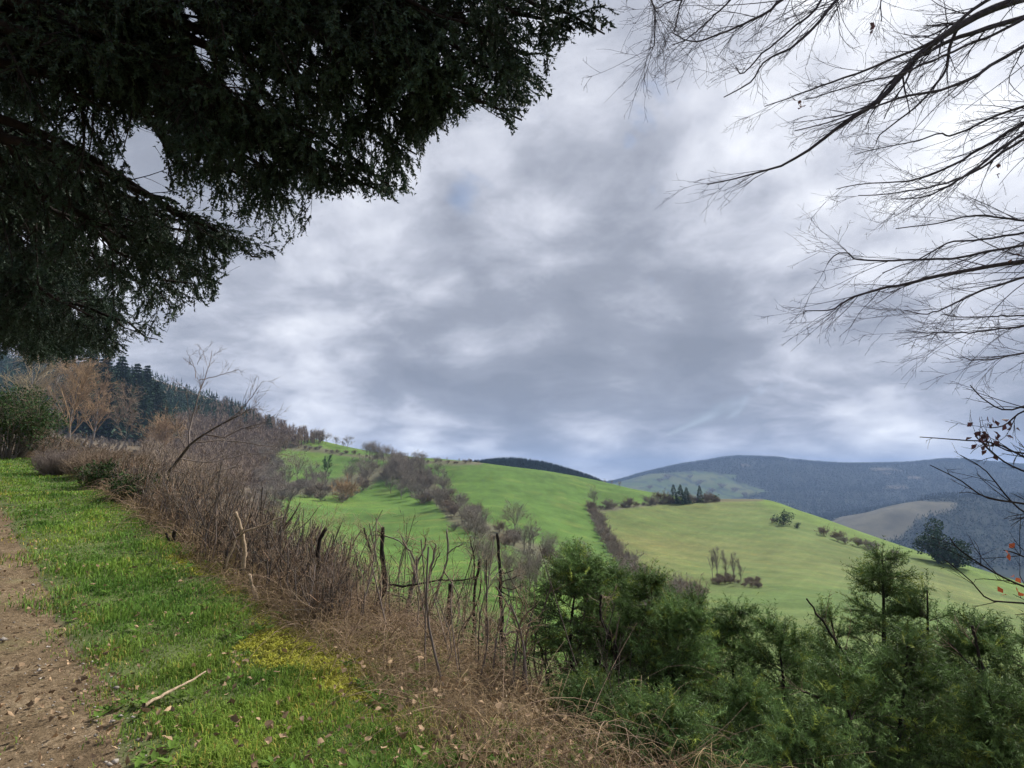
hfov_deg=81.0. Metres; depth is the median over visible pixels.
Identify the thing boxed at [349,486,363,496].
bare bush
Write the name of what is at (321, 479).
bare tree
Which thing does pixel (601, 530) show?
bare bush
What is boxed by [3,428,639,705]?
hedge
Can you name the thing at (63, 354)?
fir tree
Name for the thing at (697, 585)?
bare bush
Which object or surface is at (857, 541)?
bare bush
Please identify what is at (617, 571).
young fir
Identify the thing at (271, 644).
moss
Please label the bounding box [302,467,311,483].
bare tree
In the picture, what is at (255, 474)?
bare tree
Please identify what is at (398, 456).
bare tree
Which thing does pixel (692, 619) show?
young fir
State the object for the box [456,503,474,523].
bare tree
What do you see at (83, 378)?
bare tree
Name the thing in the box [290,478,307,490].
bare bush
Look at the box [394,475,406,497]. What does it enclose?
bare tree
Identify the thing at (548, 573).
bare tree
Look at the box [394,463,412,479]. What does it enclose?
bare tree
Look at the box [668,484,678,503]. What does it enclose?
conifer tree
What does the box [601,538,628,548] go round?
bare bush
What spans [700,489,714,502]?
bare bush
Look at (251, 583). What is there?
broken branch
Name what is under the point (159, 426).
bare tree
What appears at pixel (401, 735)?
leaf litter
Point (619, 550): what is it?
bare bush
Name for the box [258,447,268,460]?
bare tree
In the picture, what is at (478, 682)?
dead grass
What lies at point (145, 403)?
spruce tree
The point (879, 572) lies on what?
young fir
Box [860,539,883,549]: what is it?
bare bush
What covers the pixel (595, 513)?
bare bush
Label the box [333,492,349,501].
bare bush
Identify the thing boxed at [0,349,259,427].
conifer forest
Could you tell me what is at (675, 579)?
bare bush
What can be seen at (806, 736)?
young fir
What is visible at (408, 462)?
bare tree
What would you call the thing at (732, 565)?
bare tree
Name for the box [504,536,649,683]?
young fir
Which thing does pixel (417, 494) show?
bare bush
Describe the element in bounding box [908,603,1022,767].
young fir
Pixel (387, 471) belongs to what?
bare tree
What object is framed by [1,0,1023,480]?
sky
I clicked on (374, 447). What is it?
bare tree
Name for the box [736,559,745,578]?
bare tree
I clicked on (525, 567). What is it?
bare tree
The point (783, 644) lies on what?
young fir
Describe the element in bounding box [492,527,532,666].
cut sapling
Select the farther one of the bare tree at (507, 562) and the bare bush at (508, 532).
the bare bush at (508, 532)
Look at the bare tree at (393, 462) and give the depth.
378.40 m
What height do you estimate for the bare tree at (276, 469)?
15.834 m
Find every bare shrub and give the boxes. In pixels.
[159,460,220,500]
[246,496,369,551]
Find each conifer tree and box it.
[265,414,272,429]
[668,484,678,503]
[675,485,686,503]
[681,487,692,503]
[696,485,704,501]
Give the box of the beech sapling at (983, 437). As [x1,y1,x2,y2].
[921,381,1023,617]
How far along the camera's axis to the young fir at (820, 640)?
5.44 m
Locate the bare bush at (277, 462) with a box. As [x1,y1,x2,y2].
[269,458,285,466]
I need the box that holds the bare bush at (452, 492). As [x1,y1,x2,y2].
[443,487,457,497]
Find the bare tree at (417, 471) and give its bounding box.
[414,465,426,483]
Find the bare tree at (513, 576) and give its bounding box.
[510,565,520,598]
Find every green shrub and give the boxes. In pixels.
[0,383,74,458]
[70,458,123,487]
[103,466,173,500]
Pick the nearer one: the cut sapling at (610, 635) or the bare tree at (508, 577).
the cut sapling at (610, 635)
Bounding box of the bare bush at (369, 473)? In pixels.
[358,469,373,478]
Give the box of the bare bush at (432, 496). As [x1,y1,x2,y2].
[424,487,454,501]
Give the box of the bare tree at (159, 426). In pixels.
[124,406,188,445]
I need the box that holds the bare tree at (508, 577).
[494,557,521,600]
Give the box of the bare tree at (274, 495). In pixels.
[266,490,282,505]
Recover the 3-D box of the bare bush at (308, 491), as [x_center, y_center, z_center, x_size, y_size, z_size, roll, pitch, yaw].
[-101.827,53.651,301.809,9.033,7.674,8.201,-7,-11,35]
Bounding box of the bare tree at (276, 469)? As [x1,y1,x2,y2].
[259,460,284,485]
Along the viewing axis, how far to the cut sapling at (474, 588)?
6.71 m
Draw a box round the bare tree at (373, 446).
[367,441,380,457]
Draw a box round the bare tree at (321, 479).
[313,468,329,484]
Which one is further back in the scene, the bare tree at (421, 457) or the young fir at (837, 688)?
the bare tree at (421, 457)
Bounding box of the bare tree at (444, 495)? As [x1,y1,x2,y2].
[437,484,456,508]
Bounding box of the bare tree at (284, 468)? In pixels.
[275,456,296,483]
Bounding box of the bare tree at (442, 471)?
[439,466,451,477]
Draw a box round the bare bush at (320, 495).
[313,489,327,500]
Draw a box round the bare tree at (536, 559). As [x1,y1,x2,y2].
[531,549,541,587]
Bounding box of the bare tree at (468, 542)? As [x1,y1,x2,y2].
[463,530,496,576]
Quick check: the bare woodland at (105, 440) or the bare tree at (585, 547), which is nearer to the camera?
the bare tree at (585, 547)
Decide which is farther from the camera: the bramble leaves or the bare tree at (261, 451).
the bare tree at (261, 451)
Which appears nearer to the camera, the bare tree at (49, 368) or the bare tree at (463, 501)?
the bare tree at (49, 368)
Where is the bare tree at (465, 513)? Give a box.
[461,506,477,529]
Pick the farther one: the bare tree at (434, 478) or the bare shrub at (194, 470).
the bare tree at (434, 478)
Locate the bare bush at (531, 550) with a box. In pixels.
[517,546,537,556]
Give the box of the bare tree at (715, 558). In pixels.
[711,545,720,577]
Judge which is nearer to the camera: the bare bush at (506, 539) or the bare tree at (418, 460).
the bare bush at (506, 539)
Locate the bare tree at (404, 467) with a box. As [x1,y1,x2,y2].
[395,459,408,477]
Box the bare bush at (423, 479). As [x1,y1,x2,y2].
[413,473,431,486]
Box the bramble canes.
[12,448,875,767]
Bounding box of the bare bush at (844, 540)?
[836,535,851,544]
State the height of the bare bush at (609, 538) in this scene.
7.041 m
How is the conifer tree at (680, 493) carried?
on the ground at (790, 564)
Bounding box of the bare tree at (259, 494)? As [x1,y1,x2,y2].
[250,489,266,501]
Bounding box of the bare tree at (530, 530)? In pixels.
[517,513,541,548]
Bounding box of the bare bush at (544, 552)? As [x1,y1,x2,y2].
[536,546,556,557]
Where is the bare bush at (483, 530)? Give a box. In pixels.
[471,521,491,536]
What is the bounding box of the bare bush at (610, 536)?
[600,532,618,542]
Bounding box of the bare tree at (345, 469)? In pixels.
[341,461,351,475]
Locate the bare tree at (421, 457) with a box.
[415,449,431,465]
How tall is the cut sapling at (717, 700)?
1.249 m
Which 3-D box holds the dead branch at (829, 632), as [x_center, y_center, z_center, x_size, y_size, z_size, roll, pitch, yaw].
[2.534,2.010,4.362,0.657,1.006,0.214,0,-9,0]
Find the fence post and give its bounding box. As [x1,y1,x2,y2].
[446,583,453,639]
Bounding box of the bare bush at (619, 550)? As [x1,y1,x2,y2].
[605,546,629,559]
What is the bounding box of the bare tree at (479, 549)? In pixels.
[471,538,507,580]
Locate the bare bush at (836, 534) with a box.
[829,526,847,540]
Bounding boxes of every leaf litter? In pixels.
[0,484,688,767]
[9,579,405,739]
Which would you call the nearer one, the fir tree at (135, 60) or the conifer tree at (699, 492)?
the fir tree at (135, 60)
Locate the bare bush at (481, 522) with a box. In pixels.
[468,516,491,527]
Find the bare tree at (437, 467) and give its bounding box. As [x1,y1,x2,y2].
[432,456,443,475]
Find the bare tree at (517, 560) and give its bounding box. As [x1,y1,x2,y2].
[501,545,530,571]
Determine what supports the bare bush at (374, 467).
on the ground at (790, 564)
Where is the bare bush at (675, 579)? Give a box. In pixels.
[663,574,689,583]
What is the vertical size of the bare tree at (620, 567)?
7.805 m
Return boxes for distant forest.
[471,456,603,481]
[604,455,1023,569]
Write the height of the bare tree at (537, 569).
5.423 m
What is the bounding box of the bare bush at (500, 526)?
[492,518,508,532]
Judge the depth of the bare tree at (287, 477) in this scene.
329.69 m
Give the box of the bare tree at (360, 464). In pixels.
[354,457,366,476]
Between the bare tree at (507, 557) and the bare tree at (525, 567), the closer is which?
the bare tree at (525, 567)
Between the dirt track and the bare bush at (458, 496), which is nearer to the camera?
the dirt track
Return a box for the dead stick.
[142,671,205,707]
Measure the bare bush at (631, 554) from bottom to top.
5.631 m
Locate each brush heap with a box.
[28,446,97,475]
[54,443,161,477]
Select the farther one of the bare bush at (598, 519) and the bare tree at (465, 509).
the bare bush at (598, 519)
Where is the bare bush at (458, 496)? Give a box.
[452,490,470,503]
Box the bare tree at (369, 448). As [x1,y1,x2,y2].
[364,439,376,458]
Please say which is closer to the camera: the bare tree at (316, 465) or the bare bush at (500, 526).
the bare bush at (500, 526)
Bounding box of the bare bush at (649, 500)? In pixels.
[639,494,657,504]
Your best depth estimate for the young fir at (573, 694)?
4.12 m
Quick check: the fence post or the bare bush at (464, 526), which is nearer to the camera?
the fence post
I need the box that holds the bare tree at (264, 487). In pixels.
[259,483,271,494]
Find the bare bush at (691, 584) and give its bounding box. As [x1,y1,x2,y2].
[674,574,709,596]
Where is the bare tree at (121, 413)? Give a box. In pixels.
[104,377,146,447]
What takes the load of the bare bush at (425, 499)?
on the ground at (790, 564)
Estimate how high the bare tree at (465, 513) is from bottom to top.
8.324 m
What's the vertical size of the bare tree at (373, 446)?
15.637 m
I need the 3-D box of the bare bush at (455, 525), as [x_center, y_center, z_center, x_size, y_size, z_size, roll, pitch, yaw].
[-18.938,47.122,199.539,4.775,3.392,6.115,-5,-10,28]
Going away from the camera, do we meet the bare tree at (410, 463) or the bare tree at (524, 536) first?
the bare tree at (524, 536)
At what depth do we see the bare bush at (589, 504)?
311.56 m
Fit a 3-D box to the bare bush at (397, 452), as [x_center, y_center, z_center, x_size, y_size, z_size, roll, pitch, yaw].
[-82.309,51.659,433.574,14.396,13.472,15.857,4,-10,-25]
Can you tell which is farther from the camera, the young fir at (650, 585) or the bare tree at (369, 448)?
the bare tree at (369, 448)
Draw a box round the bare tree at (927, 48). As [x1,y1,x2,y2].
[582,0,1023,402]
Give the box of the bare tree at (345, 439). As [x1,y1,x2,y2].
[338,436,354,447]
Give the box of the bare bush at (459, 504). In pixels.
[447,499,461,509]
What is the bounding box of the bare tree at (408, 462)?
[397,454,418,469]
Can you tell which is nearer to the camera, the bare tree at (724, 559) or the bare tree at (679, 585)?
the bare tree at (679, 585)
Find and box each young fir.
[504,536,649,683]
[535,657,705,767]
[537,552,658,694]
[562,674,785,767]
[579,558,729,764]
[605,583,752,747]
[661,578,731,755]
[682,657,819,767]
[688,590,773,767]
[709,598,859,764]
[722,690,875,767]
[780,637,936,767]
[781,535,982,767]
[791,590,917,763]
[825,619,975,767]
[846,568,1001,767]
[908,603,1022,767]
[909,654,1023,767]
[911,609,1023,767]
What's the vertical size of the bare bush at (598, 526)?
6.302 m
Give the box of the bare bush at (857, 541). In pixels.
[850,535,866,546]
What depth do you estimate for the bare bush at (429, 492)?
290.18 m
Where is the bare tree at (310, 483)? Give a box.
[302,475,318,496]
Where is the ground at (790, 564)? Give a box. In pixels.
[0,358,1023,767]
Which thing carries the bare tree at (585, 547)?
on the ground at (790, 564)
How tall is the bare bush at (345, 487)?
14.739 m
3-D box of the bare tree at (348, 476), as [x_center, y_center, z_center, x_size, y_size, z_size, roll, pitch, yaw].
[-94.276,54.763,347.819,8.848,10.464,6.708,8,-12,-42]
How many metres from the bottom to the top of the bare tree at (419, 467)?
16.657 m
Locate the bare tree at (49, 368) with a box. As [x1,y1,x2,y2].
[0,349,63,436]
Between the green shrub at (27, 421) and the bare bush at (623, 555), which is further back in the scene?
the bare bush at (623, 555)
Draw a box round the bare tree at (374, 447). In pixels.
[364,440,380,459]
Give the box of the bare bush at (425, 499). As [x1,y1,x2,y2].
[416,490,431,503]
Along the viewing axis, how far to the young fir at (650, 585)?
5.09 m
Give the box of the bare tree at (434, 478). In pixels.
[429,469,439,485]
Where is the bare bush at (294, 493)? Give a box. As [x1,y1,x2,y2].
[277,485,303,500]
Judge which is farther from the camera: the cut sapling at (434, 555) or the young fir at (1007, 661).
the cut sapling at (434, 555)
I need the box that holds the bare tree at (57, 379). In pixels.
[28,356,91,439]
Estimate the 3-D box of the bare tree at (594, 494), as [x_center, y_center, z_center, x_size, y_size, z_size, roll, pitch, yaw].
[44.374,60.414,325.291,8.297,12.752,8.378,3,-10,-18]
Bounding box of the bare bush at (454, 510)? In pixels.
[443,502,460,516]
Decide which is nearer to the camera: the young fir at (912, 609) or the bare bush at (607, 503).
the young fir at (912, 609)
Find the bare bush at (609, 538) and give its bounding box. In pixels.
[600,532,622,548]
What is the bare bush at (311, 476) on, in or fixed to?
on the ground at (790, 564)
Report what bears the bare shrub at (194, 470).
on the ground at (790, 564)
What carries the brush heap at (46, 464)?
on the ground at (790, 564)
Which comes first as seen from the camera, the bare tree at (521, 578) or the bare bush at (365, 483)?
the bare tree at (521, 578)
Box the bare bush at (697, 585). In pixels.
[688,574,706,593]
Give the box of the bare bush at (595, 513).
[587,510,605,518]
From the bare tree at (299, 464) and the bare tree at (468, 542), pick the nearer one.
the bare tree at (468, 542)
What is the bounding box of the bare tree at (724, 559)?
[721,550,731,573]
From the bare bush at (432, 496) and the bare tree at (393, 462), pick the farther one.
the bare tree at (393, 462)
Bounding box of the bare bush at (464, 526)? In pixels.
[458,520,475,532]
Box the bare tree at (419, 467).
[411,454,425,469]
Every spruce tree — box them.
[55,350,100,431]
[62,354,134,439]
[88,356,150,440]
[115,363,162,439]
[134,381,184,441]
[138,365,158,420]
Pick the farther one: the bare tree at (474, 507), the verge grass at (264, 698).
the bare tree at (474, 507)
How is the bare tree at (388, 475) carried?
on the ground at (790, 564)
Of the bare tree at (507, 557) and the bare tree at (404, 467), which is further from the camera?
the bare tree at (404, 467)
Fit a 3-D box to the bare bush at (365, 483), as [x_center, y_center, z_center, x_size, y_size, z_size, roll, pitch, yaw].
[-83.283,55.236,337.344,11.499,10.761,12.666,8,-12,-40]
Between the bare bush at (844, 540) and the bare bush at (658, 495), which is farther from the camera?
the bare bush at (658, 495)
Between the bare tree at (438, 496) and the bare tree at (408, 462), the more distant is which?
the bare tree at (408, 462)
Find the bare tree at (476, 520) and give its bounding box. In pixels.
[462,508,490,539]
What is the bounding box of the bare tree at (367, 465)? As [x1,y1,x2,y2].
[355,454,382,480]
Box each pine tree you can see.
[912,517,954,563]
[928,537,976,567]
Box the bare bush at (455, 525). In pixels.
[447,521,461,529]
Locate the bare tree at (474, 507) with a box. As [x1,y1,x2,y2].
[468,503,479,512]
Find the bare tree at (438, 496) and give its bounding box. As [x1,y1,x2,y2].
[433,488,445,506]
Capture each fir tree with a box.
[0,0,627,340]
[0,2,259,361]
[0,165,143,369]
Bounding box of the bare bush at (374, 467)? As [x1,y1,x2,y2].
[369,458,379,469]
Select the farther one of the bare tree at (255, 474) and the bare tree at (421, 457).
the bare tree at (421, 457)
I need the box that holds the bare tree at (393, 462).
[389,454,402,478]
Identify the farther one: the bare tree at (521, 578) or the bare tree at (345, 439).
the bare tree at (345, 439)
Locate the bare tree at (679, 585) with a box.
[667,571,690,600]
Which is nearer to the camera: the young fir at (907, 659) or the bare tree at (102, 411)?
the young fir at (907, 659)
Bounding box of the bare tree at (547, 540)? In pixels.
[536,532,560,555]
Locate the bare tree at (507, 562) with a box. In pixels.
[501,550,515,575]
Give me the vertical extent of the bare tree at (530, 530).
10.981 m
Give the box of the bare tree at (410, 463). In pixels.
[392,454,412,468]
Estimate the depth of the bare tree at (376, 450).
446.44 m
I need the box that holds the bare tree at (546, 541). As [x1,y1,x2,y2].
[539,531,555,552]
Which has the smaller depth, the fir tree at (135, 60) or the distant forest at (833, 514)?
the fir tree at (135, 60)
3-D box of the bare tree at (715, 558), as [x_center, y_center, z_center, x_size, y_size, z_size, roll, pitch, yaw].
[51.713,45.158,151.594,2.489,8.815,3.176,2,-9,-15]
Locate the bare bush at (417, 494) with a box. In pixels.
[408,489,432,501]
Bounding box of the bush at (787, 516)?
[772,509,795,524]
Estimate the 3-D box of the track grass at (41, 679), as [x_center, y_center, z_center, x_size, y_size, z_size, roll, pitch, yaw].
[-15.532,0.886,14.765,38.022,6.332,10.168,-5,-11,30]
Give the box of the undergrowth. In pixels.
[343,508,823,766]
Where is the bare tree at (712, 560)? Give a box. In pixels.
[707,548,714,577]
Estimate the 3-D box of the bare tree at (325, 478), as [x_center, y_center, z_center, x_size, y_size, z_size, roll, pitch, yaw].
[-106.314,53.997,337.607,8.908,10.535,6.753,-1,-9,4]
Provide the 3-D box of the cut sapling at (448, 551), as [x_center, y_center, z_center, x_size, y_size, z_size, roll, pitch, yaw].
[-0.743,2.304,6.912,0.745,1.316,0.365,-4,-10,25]
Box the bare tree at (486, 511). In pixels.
[472,504,492,522]
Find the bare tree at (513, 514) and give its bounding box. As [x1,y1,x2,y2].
[500,498,528,529]
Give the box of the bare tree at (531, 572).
[514,551,538,589]
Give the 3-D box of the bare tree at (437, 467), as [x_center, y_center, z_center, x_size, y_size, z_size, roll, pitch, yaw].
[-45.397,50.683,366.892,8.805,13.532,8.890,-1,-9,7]
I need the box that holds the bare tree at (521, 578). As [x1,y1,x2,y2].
[514,563,530,596]
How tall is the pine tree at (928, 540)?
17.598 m
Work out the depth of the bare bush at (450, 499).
258.50 m
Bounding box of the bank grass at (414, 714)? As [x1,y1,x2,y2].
[187,518,697,767]
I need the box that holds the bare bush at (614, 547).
[606,539,626,553]
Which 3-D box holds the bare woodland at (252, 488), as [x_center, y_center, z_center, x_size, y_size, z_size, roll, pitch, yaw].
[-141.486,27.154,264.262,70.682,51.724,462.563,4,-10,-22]
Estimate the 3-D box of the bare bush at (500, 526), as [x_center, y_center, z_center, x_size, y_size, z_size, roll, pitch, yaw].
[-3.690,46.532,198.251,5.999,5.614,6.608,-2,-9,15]
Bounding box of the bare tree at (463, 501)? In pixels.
[453,493,470,513]
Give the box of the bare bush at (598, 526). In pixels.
[593,524,610,533]
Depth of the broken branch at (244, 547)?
7.36 m
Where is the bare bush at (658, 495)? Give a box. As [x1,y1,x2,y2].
[651,489,669,500]
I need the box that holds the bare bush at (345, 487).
[331,472,362,499]
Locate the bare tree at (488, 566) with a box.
[475,552,497,577]
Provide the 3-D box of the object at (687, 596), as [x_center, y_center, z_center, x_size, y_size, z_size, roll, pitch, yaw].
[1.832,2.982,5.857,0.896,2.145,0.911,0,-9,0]
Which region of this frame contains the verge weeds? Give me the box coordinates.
[0,489,588,767]
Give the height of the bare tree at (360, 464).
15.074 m
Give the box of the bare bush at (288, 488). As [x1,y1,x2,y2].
[272,484,296,498]
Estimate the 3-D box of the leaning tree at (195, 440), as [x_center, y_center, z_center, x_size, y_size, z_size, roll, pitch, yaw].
[-8.029,1.017,17.273,4.082,4.706,2.604,0,-9,0]
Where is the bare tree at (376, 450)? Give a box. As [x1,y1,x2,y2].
[372,442,379,458]
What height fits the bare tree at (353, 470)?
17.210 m
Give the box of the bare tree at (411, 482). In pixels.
[407,476,422,498]
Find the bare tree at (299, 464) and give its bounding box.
[281,451,308,479]
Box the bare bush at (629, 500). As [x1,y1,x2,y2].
[622,496,636,506]
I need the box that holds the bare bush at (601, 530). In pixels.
[594,525,616,536]
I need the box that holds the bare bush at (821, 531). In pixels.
[813,523,829,536]
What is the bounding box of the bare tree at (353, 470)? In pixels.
[346,456,362,483]
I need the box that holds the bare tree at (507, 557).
[500,547,518,580]
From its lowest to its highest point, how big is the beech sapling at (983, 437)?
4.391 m
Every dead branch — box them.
[775,671,878,762]
[806,591,897,723]
[932,613,988,695]
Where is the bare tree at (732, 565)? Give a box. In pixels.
[729,552,737,574]
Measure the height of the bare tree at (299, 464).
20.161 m
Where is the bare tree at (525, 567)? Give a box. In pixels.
[516,553,541,592]
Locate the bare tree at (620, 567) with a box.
[618,556,645,578]
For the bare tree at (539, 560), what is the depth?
90.39 m
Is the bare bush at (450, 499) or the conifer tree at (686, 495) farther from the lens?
the conifer tree at (686, 495)
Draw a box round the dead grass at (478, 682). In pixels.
[18,450,817,767]
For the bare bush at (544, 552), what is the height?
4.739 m
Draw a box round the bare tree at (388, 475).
[381,467,393,484]
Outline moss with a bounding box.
[164,552,400,702]
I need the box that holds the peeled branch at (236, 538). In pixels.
[224,509,282,568]
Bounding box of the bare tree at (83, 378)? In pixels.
[41,354,114,439]
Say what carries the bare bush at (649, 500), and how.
on the ground at (790, 564)
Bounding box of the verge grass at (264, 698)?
[0,457,478,767]
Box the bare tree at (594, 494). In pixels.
[586,484,597,502]
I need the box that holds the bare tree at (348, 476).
[344,470,353,484]
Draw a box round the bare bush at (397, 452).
[391,447,408,455]
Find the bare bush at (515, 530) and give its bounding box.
[501,525,522,540]
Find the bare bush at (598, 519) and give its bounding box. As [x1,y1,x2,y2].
[591,514,609,521]
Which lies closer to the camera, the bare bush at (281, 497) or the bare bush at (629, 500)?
the bare bush at (281, 497)
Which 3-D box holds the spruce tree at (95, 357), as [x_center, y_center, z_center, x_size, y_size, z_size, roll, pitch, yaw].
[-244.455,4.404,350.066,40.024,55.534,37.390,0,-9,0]
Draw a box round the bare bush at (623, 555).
[614,547,635,557]
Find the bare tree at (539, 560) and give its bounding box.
[527,552,546,589]
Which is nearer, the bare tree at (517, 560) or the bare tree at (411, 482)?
the bare tree at (517, 560)
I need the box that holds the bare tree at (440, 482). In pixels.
[434,474,450,486]
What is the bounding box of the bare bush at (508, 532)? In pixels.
[505,524,521,535]
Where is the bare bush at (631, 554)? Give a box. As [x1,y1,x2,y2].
[609,549,647,562]
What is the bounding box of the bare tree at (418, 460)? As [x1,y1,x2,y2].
[414,453,425,470]
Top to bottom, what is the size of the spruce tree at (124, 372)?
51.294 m
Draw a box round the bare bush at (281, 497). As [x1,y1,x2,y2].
[277,495,286,500]
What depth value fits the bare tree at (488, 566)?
88.30 m
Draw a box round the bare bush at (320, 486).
[313,481,328,493]
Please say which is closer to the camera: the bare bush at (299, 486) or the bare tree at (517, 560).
the bare tree at (517, 560)
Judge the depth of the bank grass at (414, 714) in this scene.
3.75 m
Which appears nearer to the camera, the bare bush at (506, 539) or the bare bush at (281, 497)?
the bare bush at (506, 539)
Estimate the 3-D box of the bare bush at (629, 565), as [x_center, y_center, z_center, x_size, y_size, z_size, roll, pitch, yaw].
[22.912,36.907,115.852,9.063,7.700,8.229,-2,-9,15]
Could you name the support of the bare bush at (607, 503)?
on the ground at (790, 564)
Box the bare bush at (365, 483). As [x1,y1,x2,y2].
[355,476,372,490]
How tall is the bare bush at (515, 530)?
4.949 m
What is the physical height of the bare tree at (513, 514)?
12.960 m
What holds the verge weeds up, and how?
on the ground at (790, 564)
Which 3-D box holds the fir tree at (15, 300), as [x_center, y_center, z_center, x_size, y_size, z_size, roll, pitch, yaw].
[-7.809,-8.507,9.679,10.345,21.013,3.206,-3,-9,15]
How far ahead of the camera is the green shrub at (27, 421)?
28.27 m
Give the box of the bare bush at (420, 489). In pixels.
[408,485,427,493]
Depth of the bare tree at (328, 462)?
352.41 m
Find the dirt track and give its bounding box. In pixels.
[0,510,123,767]
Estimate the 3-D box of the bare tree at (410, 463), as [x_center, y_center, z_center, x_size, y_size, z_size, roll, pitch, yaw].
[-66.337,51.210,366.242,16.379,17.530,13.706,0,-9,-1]
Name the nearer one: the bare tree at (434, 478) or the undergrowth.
the undergrowth
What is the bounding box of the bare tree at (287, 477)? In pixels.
[285,471,292,482]
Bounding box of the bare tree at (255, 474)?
[249,463,264,481]
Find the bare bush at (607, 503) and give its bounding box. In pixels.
[600,497,615,508]
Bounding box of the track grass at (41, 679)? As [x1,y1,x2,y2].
[0,525,59,754]
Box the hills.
[611,458,1023,582]
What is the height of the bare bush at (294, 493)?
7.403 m
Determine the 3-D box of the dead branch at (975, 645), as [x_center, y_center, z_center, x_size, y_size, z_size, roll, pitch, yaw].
[3.204,2.045,4.346,0.480,0.725,0.262,2,-9,-15]
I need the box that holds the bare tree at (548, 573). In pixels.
[541,562,556,598]
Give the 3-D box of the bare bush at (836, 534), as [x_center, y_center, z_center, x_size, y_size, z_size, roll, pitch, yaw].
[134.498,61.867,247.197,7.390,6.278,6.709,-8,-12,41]
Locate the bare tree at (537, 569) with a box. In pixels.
[525,554,543,586]
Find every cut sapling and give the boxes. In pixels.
[314,514,332,590]
[354,513,484,618]
[362,521,430,621]
[419,536,456,615]
[421,528,471,627]
[462,527,484,648]
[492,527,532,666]
[584,585,655,733]
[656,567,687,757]
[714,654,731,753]
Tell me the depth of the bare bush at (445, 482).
321.56 m
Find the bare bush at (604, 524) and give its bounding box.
[588,519,607,529]
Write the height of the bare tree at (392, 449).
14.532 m
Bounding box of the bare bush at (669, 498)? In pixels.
[661,493,675,502]
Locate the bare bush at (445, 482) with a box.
[434,475,451,489]
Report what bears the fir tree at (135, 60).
on the ground at (790, 564)
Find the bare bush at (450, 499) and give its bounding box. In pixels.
[438,496,454,510]
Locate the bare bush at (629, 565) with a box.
[612,553,647,575]
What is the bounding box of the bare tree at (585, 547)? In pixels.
[572,540,595,558]
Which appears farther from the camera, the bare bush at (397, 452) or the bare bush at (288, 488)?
the bare bush at (397, 452)
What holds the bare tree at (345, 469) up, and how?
on the ground at (790, 564)
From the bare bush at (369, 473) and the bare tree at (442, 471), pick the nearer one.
the bare tree at (442, 471)
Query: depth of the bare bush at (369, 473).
379.53 m
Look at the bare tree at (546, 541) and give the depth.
157.04 m
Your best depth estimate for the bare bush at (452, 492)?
294.76 m
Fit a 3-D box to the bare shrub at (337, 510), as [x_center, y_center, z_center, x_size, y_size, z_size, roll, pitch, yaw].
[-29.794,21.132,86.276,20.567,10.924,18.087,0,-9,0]
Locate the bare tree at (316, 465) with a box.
[306,460,321,482]
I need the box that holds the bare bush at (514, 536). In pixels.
[505,529,522,544]
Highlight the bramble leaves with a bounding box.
[353,575,749,767]
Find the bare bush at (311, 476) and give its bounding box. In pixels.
[308,470,324,479]
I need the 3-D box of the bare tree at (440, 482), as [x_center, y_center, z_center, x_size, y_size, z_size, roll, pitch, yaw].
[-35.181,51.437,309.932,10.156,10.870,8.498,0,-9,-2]
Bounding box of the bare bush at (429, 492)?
[418,487,438,500]
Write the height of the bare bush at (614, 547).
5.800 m
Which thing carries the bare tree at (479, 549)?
on the ground at (790, 564)
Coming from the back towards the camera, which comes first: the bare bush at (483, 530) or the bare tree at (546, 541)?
the bare bush at (483, 530)
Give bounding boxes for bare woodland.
[52,430,141,458]
[123,432,271,514]
[136,396,324,499]
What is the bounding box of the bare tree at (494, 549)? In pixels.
[459,530,500,579]
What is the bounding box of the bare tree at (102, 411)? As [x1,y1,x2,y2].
[75,369,119,445]
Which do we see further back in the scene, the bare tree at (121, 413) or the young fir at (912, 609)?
the bare tree at (121, 413)
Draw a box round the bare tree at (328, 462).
[321,455,332,480]
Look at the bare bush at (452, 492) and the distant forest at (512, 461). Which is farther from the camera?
the distant forest at (512, 461)
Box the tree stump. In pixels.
[165,529,176,542]
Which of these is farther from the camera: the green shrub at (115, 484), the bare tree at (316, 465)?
the bare tree at (316, 465)
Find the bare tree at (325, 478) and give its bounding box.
[319,471,329,484]
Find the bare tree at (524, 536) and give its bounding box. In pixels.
[518,529,528,549]
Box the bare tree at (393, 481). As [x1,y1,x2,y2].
[385,471,398,492]
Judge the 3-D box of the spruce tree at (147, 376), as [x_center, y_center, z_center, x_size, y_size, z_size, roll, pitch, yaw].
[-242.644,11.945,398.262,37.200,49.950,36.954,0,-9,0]
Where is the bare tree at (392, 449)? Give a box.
[378,446,394,461]
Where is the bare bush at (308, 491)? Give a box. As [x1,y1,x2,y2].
[301,485,317,497]
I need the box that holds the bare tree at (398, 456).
[394,450,407,468]
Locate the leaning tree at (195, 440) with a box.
[154,341,309,498]
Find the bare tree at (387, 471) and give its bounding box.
[379,460,393,484]
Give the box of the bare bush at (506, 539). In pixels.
[498,531,516,548]
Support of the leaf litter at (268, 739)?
on the ground at (790, 564)
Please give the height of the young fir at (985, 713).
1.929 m
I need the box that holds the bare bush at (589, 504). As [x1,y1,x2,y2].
[586,500,596,508]
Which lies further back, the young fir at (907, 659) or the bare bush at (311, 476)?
the bare bush at (311, 476)
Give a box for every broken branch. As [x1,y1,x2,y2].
[234,511,246,567]
[247,573,258,601]

